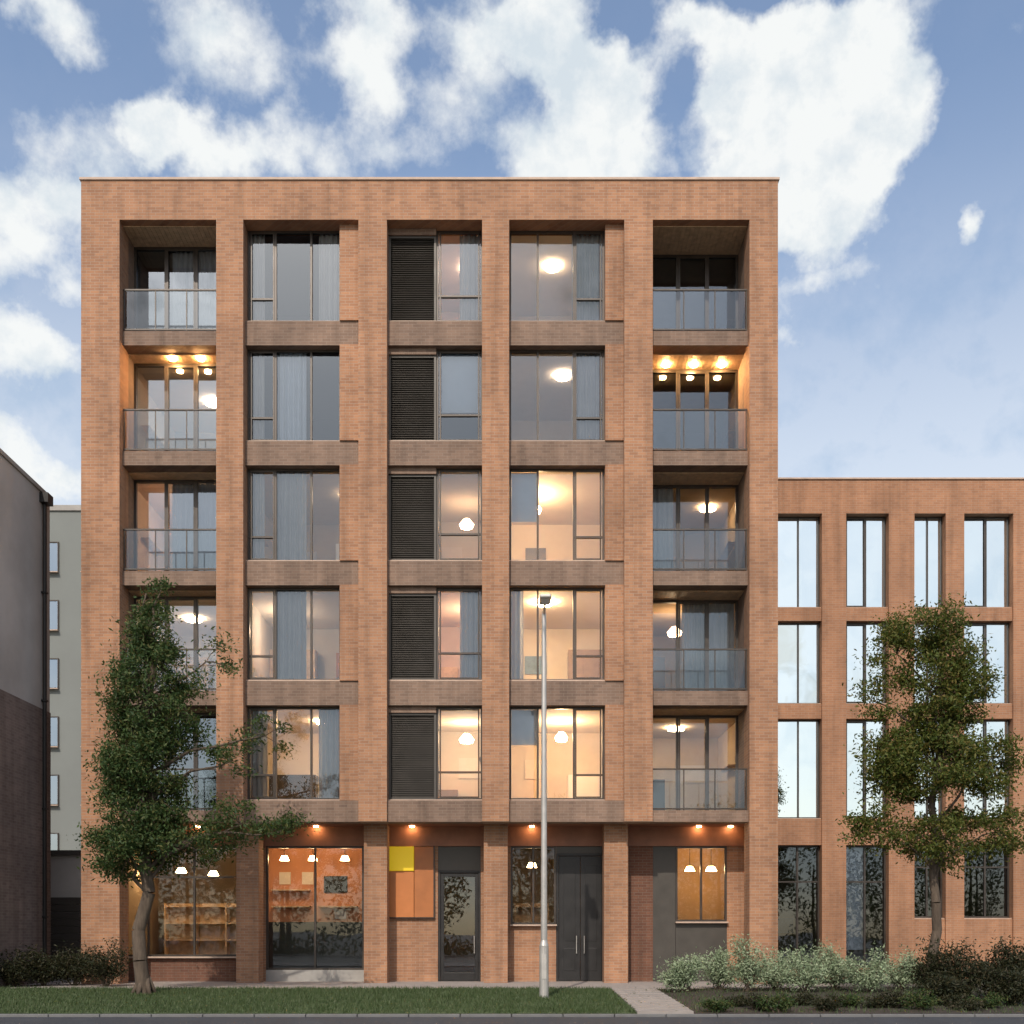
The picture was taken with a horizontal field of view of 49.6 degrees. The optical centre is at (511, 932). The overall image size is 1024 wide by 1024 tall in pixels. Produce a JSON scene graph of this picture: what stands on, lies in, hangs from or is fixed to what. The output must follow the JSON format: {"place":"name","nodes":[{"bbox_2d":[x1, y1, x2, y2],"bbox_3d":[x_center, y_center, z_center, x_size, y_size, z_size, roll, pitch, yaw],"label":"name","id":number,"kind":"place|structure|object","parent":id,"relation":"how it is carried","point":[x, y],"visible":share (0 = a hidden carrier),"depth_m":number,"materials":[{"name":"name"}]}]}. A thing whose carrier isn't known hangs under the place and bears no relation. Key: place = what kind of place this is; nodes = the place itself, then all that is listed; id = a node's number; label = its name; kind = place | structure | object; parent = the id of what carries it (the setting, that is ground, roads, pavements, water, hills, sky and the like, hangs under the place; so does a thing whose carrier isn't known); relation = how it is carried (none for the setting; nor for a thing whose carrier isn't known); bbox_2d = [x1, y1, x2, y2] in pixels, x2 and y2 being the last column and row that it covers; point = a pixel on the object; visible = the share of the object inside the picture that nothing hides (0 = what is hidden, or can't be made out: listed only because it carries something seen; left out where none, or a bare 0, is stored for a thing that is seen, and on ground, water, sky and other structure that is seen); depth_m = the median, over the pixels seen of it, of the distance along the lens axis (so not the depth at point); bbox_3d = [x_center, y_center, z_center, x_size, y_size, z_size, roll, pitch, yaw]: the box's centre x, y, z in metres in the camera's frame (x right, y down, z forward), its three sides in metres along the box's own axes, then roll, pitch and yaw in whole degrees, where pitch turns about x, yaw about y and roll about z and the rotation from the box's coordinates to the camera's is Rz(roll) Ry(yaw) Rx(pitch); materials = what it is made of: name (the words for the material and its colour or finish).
{"place":"outdoors","nodes":[
{"label":"outdoors","id":0,"kind":"place"},
{"bbox_2d":[10,981,810,989],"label":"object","id":1,"kind":"structure","parent":0,"point":[469,984],"depth_m":29.73,"materials":[{"name":"grey concrete"}]},
{"bbox_2d":[0,942,44,986],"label":"dark shrub","id":2,"kind":"object","parent":1,"relation":"on","point":[14,973],"visible":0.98,"depth_m":28.33,"materials":[{"name":"green plant"}]},
{"bbox_2d":[0,448,52,986],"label":"townhouse","id":3,"kind":"structure","parent":1,"relation":"on","point":[26,501],"depth_m":29.67,"materials":[{"name":"concrete"}]},
{"bbox_2d":[19,944,76,985],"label":"dark shrub","id":4,"kind":"object","parent":1,"relation":"on","point":[43,969],"visible":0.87,"depth_m":28.82,"materials":[{"name":"green plant"}]},
{"bbox_2d":[44,940,96,985],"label":"dark shrub","id":5,"kind":"object","parent":1,"relation":"on","point":[76,977],"visible":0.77,"depth_m":29.01,"materials":[{"name":"green plant"}]},
{"bbox_2d":[73,937,132,986],"bbox_3d":[-10.521,0.760,28.543,1.446,1.316,1.384,0,0,32],"label":"dark shrub","id":6,"kind":"object","parent":1,"relation":"on","point":[110,971],"visible":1,"depth_m":28.50,"materials":[{"name":"green plant"}]},
{"bbox_2d":[79,177,779,983],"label":"apartment building","id":7,"kind":"structure","parent":1,"relation":"on","point":[373,469],"depth_m":30.48,"materials":[{"name":"brick"}]},
{"bbox_2d":[134,247,215,328],"bbox_3d":[-9.308,-17.826,31.238,2.613,2.829,0.199,0,0,0],"label":"balcony door","id":8,"kind":"structure","parent":7,"relation":"in","point":[194,269],"depth_m":31.27,"materials":[{"name":"grey metal"}]},
{"bbox_2d":[134,364,215,447],"bbox_3d":[-9.308,-14.556,31.189,2.613,2.829,0.102,0,0,0],"label":"balcony door","id":9,"kind":"structure","parent":7,"relation":"in","point":[195,367],"depth_m":31.15,"materials":[{"name":"brown metal"}]},
{"bbox_2d":[134,480,215,570],"bbox_3d":[-9.308,-11.286,31.238,2.613,2.829,0.201,0,0,0],"label":"balcony door","id":10,"kind":"structure","parent":7,"relation":"in","point":[193,501],"depth_m":31.28,"materials":[{"name":"glass"}]},
{"bbox_2d":[134,596,215,690],"bbox_3d":[-9.308,-8.016,31.189,2.613,2.829,0.102,0,0,0],"label":"balcony door","id":11,"kind":"structure","parent":7,"relation":"in","point":[195,599],"depth_m":31.15,"materials":[{"name":"brown metal"}]},
{"bbox_2d":[135,713,215,807],"bbox_3d":[-9.308,-4.746,31.189,2.613,2.829,0.102,0,0,0],"label":"balcony door","id":12,"kind":"structure","parent":7,"relation":"in","point":[195,759],"depth_m":31.15,"materials":[{"name":"brown metal"}]},
{"bbox_2d":[128,846,235,957],"bbox_3d":[-9.379,-0.859,31.560,3.313,3.181,0.260,0,0,0],"label":"shop window","id":13,"kind":"structure","parent":7,"relation":"in","point":[194,955],"depth_m":31.61,"materials":[{"name":"brown metal"}]},
{"bbox_2d":[246,350,339,440],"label":"window","id":14,"kind":"structure","parent":7,"relation":"in","point":[290,418],"depth_m":30.61,"materials":[{"name":"grey metal"}]},
{"bbox_2d":[246,469,339,560],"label":"window","id":15,"kind":"structure","parent":7,"relation":"in","point":[290,537],"depth_m":30.61,"materials":[{"name":"grey metal"}]},
{"bbox_2d":[246,588,339,680],"bbox_3d":[-5.981,-8.159,30.494,2.615,2.605,0.369,0,0,0],"label":"window","id":16,"kind":"structure","parent":7,"relation":"in","point":[290,603],"depth_m":30.60,"materials":[{"name":"glass"}]},
{"bbox_2d":[246,707,339,799],"bbox_3d":[-5.981,-4.889,30.494,2.615,2.605,0.368,0,0,0],"label":"window","id":17,"kind":"structure","parent":7,"relation":"in","point":[329,717],"depth_m":30.61,"materials":[{"name":"brown metal"}]},
{"bbox_2d":[247,231,339,320],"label":"window","id":18,"kind":"structure","parent":7,"relation":"in","point":[329,245],"depth_m":30.61,"materials":[{"name":"grey metal"}]},
{"bbox_2d":[266,846,363,969],"bbox_3d":[-5.611,-0.689,31.645,2.787,3.521,0.090,0,0,0],"label":"shop window","id":19,"kind":"structure","parent":7,"relation":"in","point":[267,847],"depth_m":31.60,"materials":[{"name":"brown metal"}]},
{"bbox_2d":[389,846,434,917],"bbox_3d":[-2.876,-1.423,31.505,1.356,2.056,0.129,0,0,0],"label":"wall sign","id":20,"kind":"object","parent":7,"relation":"attached to","point":[411,882],"visible":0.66,"depth_m":31.48,"materials":[{"name":"orange"}]},
{"bbox_2d":[436,231,481,320],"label":"window","id":21,"kind":"structure","parent":7,"relation":"in","point":[470,296],"depth_m":30.61,"materials":[{"name":"brown metal"}]},
{"bbox_2d":[436,350,481,440],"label":"window","id":22,"kind":"structure","parent":7,"relation":"in","point":[458,377],"depth_m":30.63,"materials":[{"name":"grey metal"}]},
{"bbox_2d":[436,469,481,560],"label":"window","id":23,"kind":"structure","parent":7,"relation":"in","point":[438,534],"depth_m":30.48,"materials":[{"name":"brown metal"}]},
{"bbox_2d":[436,588,481,680],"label":"window","id":24,"kind":"structure","parent":7,"relation":"in","point":[470,653],"depth_m":30.61,"materials":[{"name":"clear glass"}]},
{"bbox_2d":[436,707,481,799],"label":"window","id":25,"kind":"structure","parent":7,"relation":"in","point":[437,708],"depth_m":30.48,"materials":[{"name":"grey metal"}]},
{"bbox_2d":[438,870,480,980],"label":"door","id":26,"kind":"structure","parent":7,"relation":"in","point":[442,976],"depth_m":31.63,"materials":[{"name":"black metal"}]},
{"bbox_2d":[510,846,556,925],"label":"shop window","id":27,"kind":"structure","parent":7,"relation":"in","point":[532,923],"depth_m":31.60,"materials":[{"name":"brown metal"}]},
{"bbox_2d":[509,231,603,320],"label":"window","id":28,"kind":"structure","parent":7,"relation":"in","point":[587,251],"depth_m":30.60,"materials":[{"name":"grey metal"}]},
{"bbox_2d":[509,350,604,440],"bbox_3d":[1.231,-14.699,30.494,2.653,2.605,0.368,0,0,0],"label":"window","id":29,"kind":"structure","parent":7,"relation":"in","point":[587,365],"depth_m":30.60,"materials":[{"name":"grey metal"}]},
{"bbox_2d":[509,469,604,560],"bbox_3d":[1.231,-11.429,30.476,2.653,2.605,0.332,0,0,0],"label":"window","id":30,"kind":"structure","parent":7,"relation":"in","point":[523,487],"depth_m":30.52,"materials":[{"name":"glass"}]},
{"bbox_2d":[509,588,604,680],"bbox_3d":[1.231,-8.159,30.490,2.653,2.605,0.360,0,0,0],"label":"window","id":31,"kind":"structure","parent":7,"relation":"in","point":[515,594],"depth_m":30.48,"materials":[{"name":"grey metal"}]},
{"bbox_2d":[509,707,604,799],"bbox_3d":[1.231,-4.889,30.476,2.653,2.605,0.332,0,0,0],"label":"window","id":32,"kind":"structure","parent":7,"relation":"in","point":[523,721],"depth_m":30.48,"materials":[{"name":"grey metal"}]},
{"bbox_2d":[556,853,601,980],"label":"door","id":33,"kind":"structure","parent":7,"relation":"in","point":[578,875],"depth_m":31.63,"materials":[{"name":"black metal"}]},
{"bbox_2d":[653,255,737,328],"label":"balcony door","id":34,"kind":"structure","parent":7,"relation":"in","point":[677,257],"depth_m":31.50,"materials":[{"name":"brown metal"}]},
{"bbox_2d":[653,370,737,447],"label":"balcony door","id":35,"kind":"structure","parent":7,"relation":"in","point":[677,372],"depth_m":31.50,"materials":[{"name":"brown metal"}]},
{"bbox_2d":[653,485,737,570],"bbox_3d":[5.115,-11.286,31.588,2.613,2.829,0.200,0,0,0],"label":"balcony door","id":36,"kind":"structure","parent":7,"relation":"in","point":[662,494],"depth_m":31.61,"materials":[{"name":"clear glass"}]},
{"bbox_2d":[653,600,737,690],"bbox_3d":[5.115,-8.016,31.588,2.613,2.829,0.200,0,0,0],"label":"balcony door","id":37,"kind":"structure","parent":7,"relation":"in","point":[706,624],"depth_m":31.62,"materials":[{"name":"grey metal"}]},
{"bbox_2d":[653,715,737,807],"bbox_3d":[5.115,-4.746,31.539,2.613,2.829,0.102,0,0,0],"label":"balcony door","id":38,"kind":"structure","parent":7,"relation":"in","point":[678,717],"depth_m":31.50,"materials":[{"name":"brown metal"}]},
{"bbox_2d":[675,846,728,922],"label":"shop window","id":39,"kind":"structure","parent":7,"relation":"in","point":[676,847],"depth_m":31.60,"materials":[{"name":"brown metal"}]},
{"bbox_2d":[0,985,1022,1013],"bbox_3d":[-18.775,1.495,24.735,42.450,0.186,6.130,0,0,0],"label":"lawn","id":40,"kind":"structure","parent":0,"point":[389,1012],"depth_m":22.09,"materials":[{"name":"green plant"}]},
{"bbox_2d":[72,572,314,994],"bbox_3d":[-7.518,-3.486,26.025,5.753,10.034,3.285,0,0,0],"label":"broadleaf tree","id":41,"kind":"object","parent":40,"relation":"on","point":[131,774],"visible":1,"depth_m":25.69,"materials":[{"name":"green plant"}]},
{"bbox_2d":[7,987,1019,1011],"bbox_3d":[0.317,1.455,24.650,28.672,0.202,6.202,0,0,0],"label":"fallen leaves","id":42,"kind":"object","parent":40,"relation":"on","point":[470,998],"visible":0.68,"depth_m":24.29,"materials":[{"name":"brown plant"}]},
{"bbox_2d":[539,594,550,997],"bbox_3d":[0.721,-2.888,24.503,0.260,8.816,1.205,0,0,0],"label":"street lamp","id":43,"kind":"object","parent":40,"relation":"on","point":[544,600],"visible":0.93,"depth_m":24.94,"materials":[{"name":"metal"}]},
{"bbox_2d":[0,1017,1023,1023],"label":"road","id":44,"kind":"structure","parent":0,"point":[511,1020],"depth_m":20.68,"materials":[{"name":"grey asphalt"}]},
{"bbox_2d":[0,0,1023,504],"label":"sky","id":45,"kind":"structure","parent":0,"point":[892,131],"materials":[{"name":"blue"}]},
{"bbox_2d":[610,988,693,1013],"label":"path","id":46,"kind":"structure","parent":0,"point":[651,999],"depth_m":23.74,"materials":[{"name":"grey concrete"}]},
{"bbox_2d":[460,979,983,1016],"bbox_3d":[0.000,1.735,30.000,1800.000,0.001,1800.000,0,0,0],"label":"ground","id":47,"kind":"structure","parent":0,"point":[828,984],"depth_m":36.85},
{"bbox_2d":[50,505,80,849],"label":"office block","id":48,"kind":"structure","parent":47,"relation":"on","point":[65,616],"depth_m":62.00,"materials":[{"name":"paint"}]},
{"bbox_2d":[50,658,58,688],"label":"window","id":49,"kind":"structure","parent":48,"relation":"in","point":[54,662],"depth_m":61.96,"materials":[{"name":"glass"}]},
{"bbox_2d":[50,600,58,630],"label":"window","id":50,"kind":"structure","parent":48,"relation":"in","point":[54,604],"depth_m":61.96,"materials":[{"name":"clear glass"}]},
{"bbox_2d":[50,542,58,572],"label":"window","id":51,"kind":"structure","parent":48,"relation":"in","point":[54,546],"depth_m":61.96,"materials":[{"name":"glass"}]},
{"bbox_2d":[51,775,58,805],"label":"window","id":52,"kind":"structure","parent":48,"relation":"in","point":[54,778],"depth_m":61.96,"materials":[{"name":"clear glass"}]},
{"bbox_2d":[51,716,58,747],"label":"window","id":53,"kind":"structure","parent":48,"relation":"in","point":[54,719],"depth_m":61.96,"materials":[{"name":"glass"}]},
{"bbox_2d":[51,850,80,980],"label":"garage","id":54,"kind":"structure","parent":47,"relation":"on","point":[65,899],"depth_m":33.76,"materials":[{"name":"grey metal"}]},
{"bbox_2d":[51,897,80,974],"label":"door","id":55,"kind":"structure","parent":54,"relation":"in","point":[64,918],"depth_m":33.76,"materials":[{"name":"grey metal"}]},
{"bbox_2d":[0,1014,1023,1016],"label":"kerb","id":56,"kind":"structure","parent":47,"relation":"on","point":[513,1015],"depth_m":21.54,"materials":[{"name":"concrete"}]},
{"bbox_2d":[778,477,1023,978],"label":"brick building","id":57,"kind":"structure","parent":47,"relation":"on","point":[856,555],"depth_m":37.70,"materials":[{"name":"brick"}]},
{"bbox_2d":[778,517,819,606],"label":"window","id":58,"kind":"structure","parent":57,"relation":"in","point":[798,537],"depth_m":37.85,"materials":[{"name":"glass"}]},
{"bbox_2d":[778,846,819,965],"bbox_3d":[9.724,-0.893,37.845,1.512,4.126,0.090,0,0,0],"label":"window frame","id":59,"kind":"structure","parent":57,"relation":"in","point":[818,847],"depth_m":37.80,"materials":[{"name":"brown metal"}]},
{"bbox_2d":[778,623,820,703],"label":"window","id":60,"kind":"structure","parent":57,"relation":"in","point":[798,643],"depth_m":37.85,"materials":[{"name":"glass"}]},
{"bbox_2d":[778,720,820,818],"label":"window","id":61,"kind":"structure","parent":57,"relation":"in","point":[798,740],"depth_m":37.85,"materials":[{"name":"glass"}]},
{"bbox_2d":[846,517,885,606],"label":"window","id":62,"kind":"structure","parent":57,"relation":"in","point":[865,536],"depth_m":37.85,"materials":[{"name":"clear glass"}]},
{"bbox_2d":[846,720,885,818],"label":"window","id":63,"kind":"structure","parent":57,"relation":"in","point":[853,727],"depth_m":37.85,"materials":[{"name":"glass"}]},
{"bbox_2d":[846,846,885,966],"bbox_3d":[12.019,-0.893,37.886,1.440,4.126,0.172,0,0,0],"label":"window frame","id":64,"kind":"structure","parent":57,"relation":"in","point":[856,881],"depth_m":37.96,"materials":[{"name":"grey metal"}]},
{"bbox_2d":[846,623,886,703],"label":"window","id":65,"kind":"structure","parent":57,"relation":"in","point":[857,634],"depth_m":37.85,"materials":[{"name":"clear glass"}]},
{"bbox_2d":[914,517,941,606],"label":"window","id":66,"kind":"structure","parent":57,"relation":"in","point":[927,530],"depth_m":37.85,"materials":[{"name":"glass"}]},
{"bbox_2d":[914,623,941,703],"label":"window","id":67,"kind":"structure","parent":57,"relation":"in","point":[920,672],"depth_m":37.85,"materials":[{"name":"glass"}]},
{"bbox_2d":[914,722,941,818],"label":"window","id":68,"kind":"structure","parent":57,"relation":"in","point":[924,808],"depth_m":37.85,"materials":[{"name":"glass"}]},
{"bbox_2d":[914,852,943,918],"bbox_3d":[14.135,-1.699,37.760,1.096,2.514,0.260,0,0,0],"label":"window frame","id":69,"kind":"structure","parent":57,"relation":"in","point":[926,916],"depth_m":37.80,"materials":[{"name":"brown metal"}]},
{"bbox_2d":[964,517,1008,606],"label":"window","id":70,"kind":"structure","parent":57,"relation":"in","point":[986,539],"depth_m":37.85,"materials":[{"name":"glass"}]},
{"bbox_2d":[964,720,1010,818],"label":"window","id":71,"kind":"structure","parent":57,"relation":"in","point":[997,725],"depth_m":37.85,"materials":[{"name":"glass"}]},
{"bbox_2d":[964,623,1011,703],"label":"window","id":72,"kind":"structure","parent":57,"relation":"in","point":[999,632],"depth_m":37.85,"materials":[{"name":"glass"}]},
{"bbox_2d":[964,846,1011,918],"bbox_3d":[16.118,-1.699,37.760,1.697,2.514,0.260,0,0,0],"label":"window frame","id":73,"kind":"structure","parent":57,"relation":"in","point":[984,866],"depth_m":37.80,"materials":[{"name":"brown metal"}]},
{"bbox_2d":[657,986,1023,1013],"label":"planting bed","id":74,"kind":"object","parent":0,"point":[814,1011],"visible":0.31,"depth_m":22.75,"materials":[{"name":"soil"}]},
{"bbox_2d":[653,953,711,991],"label":"sage shrub","id":75,"kind":"object","parent":74,"relation":"on","point":[678,977],"visible":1,"depth_m":26.48,"materials":[{"name":"green plant"}]},
{"bbox_2d":[688,945,741,989],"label":"sage shrub","id":76,"kind":"object","parent":74,"relation":"on","point":[716,974],"visible":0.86,"depth_m":27.36,"materials":[{"name":"green plant"}]},
{"bbox_2d":[696,997,736,1012],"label":"shrub","id":77,"kind":"object","parent":74,"relation":"on","point":[718,1006],"visible":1,"depth_m":21.83,"materials":[{"name":"green plant"}]},
{"bbox_2d":[716,994,749,1006],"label":"shrub","id":78,"kind":"object","parent":74,"relation":"on","point":[737,1002],"visible":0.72,"depth_m":22.86,"materials":[{"name":"green plant"}]},
{"bbox_2d":[720,933,781,991],"bbox_3d":[5.694,0.736,26.563,1.338,1.460,1.124,0,0,-10],"label":"sage shrub","id":79,"kind":"object","parent":74,"relation":"on","point":[747,972],"visible":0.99,"depth_m":26.51,"materials":[{"name":"green plant"}]},
{"bbox_2d":[738,991,775,1010],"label":"shrub","id":80,"kind":"object","parent":74,"relation":"on","point":[752,1003],"visible":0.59,"depth_m":22.26,"materials":[{"name":"green plant"}]},
{"bbox_2d":[752,990,797,1012],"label":"shrub","id":81,"kind":"object","parent":74,"relation":"on","point":[782,1002],"visible":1,"depth_m":21.88,"materials":[{"name":"green plant"}]},
{"bbox_2d":[757,946,798,989],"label":"sage shrub","id":82,"kind":"object","parent":74,"relation":"on","point":[773,981],"visible":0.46,"depth_m":27.44,"materials":[{"name":"green plant"}]},
{"bbox_2d":[770,945,833,992],"bbox_3d":[7.027,0.858,26.583,1.630,1.218,1.334,0,0,0],"label":"sage shrub","id":83,"kind":"object","parent":74,"relation":"on","point":[809,973],"visible":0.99,"depth_m":26.51,"materials":[{"name":"green plant"}]},
{"bbox_2d":[786,991,820,1005],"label":"shrub","id":84,"kind":"object","parent":74,"relation":"on","point":[806,998],"visible":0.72,"depth_m":23.19,"materials":[{"name":"green plant"}]},
{"bbox_2d":[808,994,854,1011],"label":"shrub","id":85,"kind":"object","parent":74,"relation":"on","point":[828,1004],"visible":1,"depth_m":22.06,"materials":[{"name":"green plant"}]},
{"bbox_2d":[807,937,866,989],"bbox_3d":[8.014,0.775,27.505,1.446,1.344,1.293,0,0,22],"label":"sage shrub","id":86,"kind":"object","parent":74,"relation":"on","point":[835,978],"visible":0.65,"depth_m":27.36,"materials":[{"name":"green plant"}]},
{"bbox_2d":[835,992,864,1006],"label":"shrub","id":87,"kind":"object","parent":74,"relation":"on","point":[856,998],"visible":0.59,"depth_m":22.84,"materials":[{"name":"green plant"}]},
{"bbox_2d":[831,941,896,992],"bbox_3d":[8.440,0.836,26.530,1.530,1.282,1.246,0,0,0],"label":"sage shrub","id":88,"kind":"object","parent":74,"relation":"on","point":[869,977],"visible":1,"depth_m":26.50,"materials":[{"name":"green plant"}]},
{"bbox_2d":[857,994,896,1007],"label":"shrub","id":89,"kind":"object","parent":74,"relation":"on","point":[874,1002],"visible":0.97,"depth_m":22.60,"materials":[{"name":"green plant"}]},
{"bbox_2d":[874,985,913,1007],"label":"shrub","id":90,"kind":"object","parent":74,"relation":"on","point":[897,995],"visible":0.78,"depth_m":22.63,"materials":[{"name":"green plant"}]},
{"bbox_2d":[879,943,925,989],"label":"sage shrub","id":91,"kind":"object","parent":74,"relation":"on","point":[902,978],"visible":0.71,"depth_m":27.30,"materials":[{"name":"green plant"}]},
{"bbox_2d":[893,988,943,1009],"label":"shrub","id":92,"kind":"object","parent":74,"relation":"on","point":[921,1001],"visible":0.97,"depth_m":22.18,"materials":[{"name":"green plant"}]},
{"bbox_2d":[835,593,1023,963],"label":"broadleaf tree","id":93,"kind":"object","parent":74,"relation":"on","point":[899,766],"visible":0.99,"depth_m":26.66,"materials":[{"name":"green plant"}]},
{"bbox_2d":[901,934,962,990],"bbox_3d":[9.542,0.771,24.996,1.375,1.481,1.422,0,0,0],"label":"dark shrub","id":94,"kind":"object","parent":74,"relation":"on","point":[921,971],"visible":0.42,"depth_m":24.98,"materials":[{"name":"green plant"}]},
{"bbox_2d":[909,968,982,1002],"bbox_3d":[9.175,1.145,23.410,1.353,0.816,1.296,0,0,-40],"label":"dark shrub","id":95,"kind":"object","parent":74,"relation":"on","point":[946,985],"visible":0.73,"depth_m":23.26,"materials":[{"name":"green plant"}]},
{"bbox_2d":[932,993,972,1005],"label":"shrub","id":96,"kind":"object","parent":74,"relation":"on","point":[951,998],"visible":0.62,"depth_m":22.97,"materials":[{"name":"green plant"}]},
{"bbox_2d":[916,937,1006,995],"bbox_3d":[9.943,0.777,24.553,1.691,1.481,1.464,0,0,0],"label":"dark shrub","id":97,"kind":"object","parent":74,"relation":"on","point":[955,963],"visible":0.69,"depth_m":24.40,"materials":[{"name":"green plant"}]},
{"bbox_2d":[941,998,988,1010],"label":"shrub","id":98,"kind":"object","parent":74,"relation":"on","point":[969,1004],"visible":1,"depth_m":22.25,"materials":[{"name":"green plant"}]},
{"bbox_2d":[963,991,1009,1007],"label":"shrub","id":99,"kind":"object","parent":74,"relation":"on","point":[997,1000],"visible":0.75,"depth_m":22.56,"materials":[{"name":"green plant"}]},
{"bbox_2d":[951,933,1023,996],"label":"dark shrub","id":100,"kind":"object","parent":74,"relation":"on","point":[1000,956],"visible":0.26,"depth_m":24.67,"materials":[{"name":"green plant"}]},
{"bbox_2d":[976,963,1023,1005],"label":"dark shrub","id":101,"kind":"object","parent":74,"relation":"on","point":[1003,985],"visible":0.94,"depth_m":23.16,"materials":[{"name":"green plant"}]},
{"bbox_2d":[986,935,1023,980],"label":"dark shrub","id":102,"kind":"object","parent":74,"relation":"on","point":[1018,963],"visible":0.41,"depth_m":24.48,"materials":[{"name":"green plant"}]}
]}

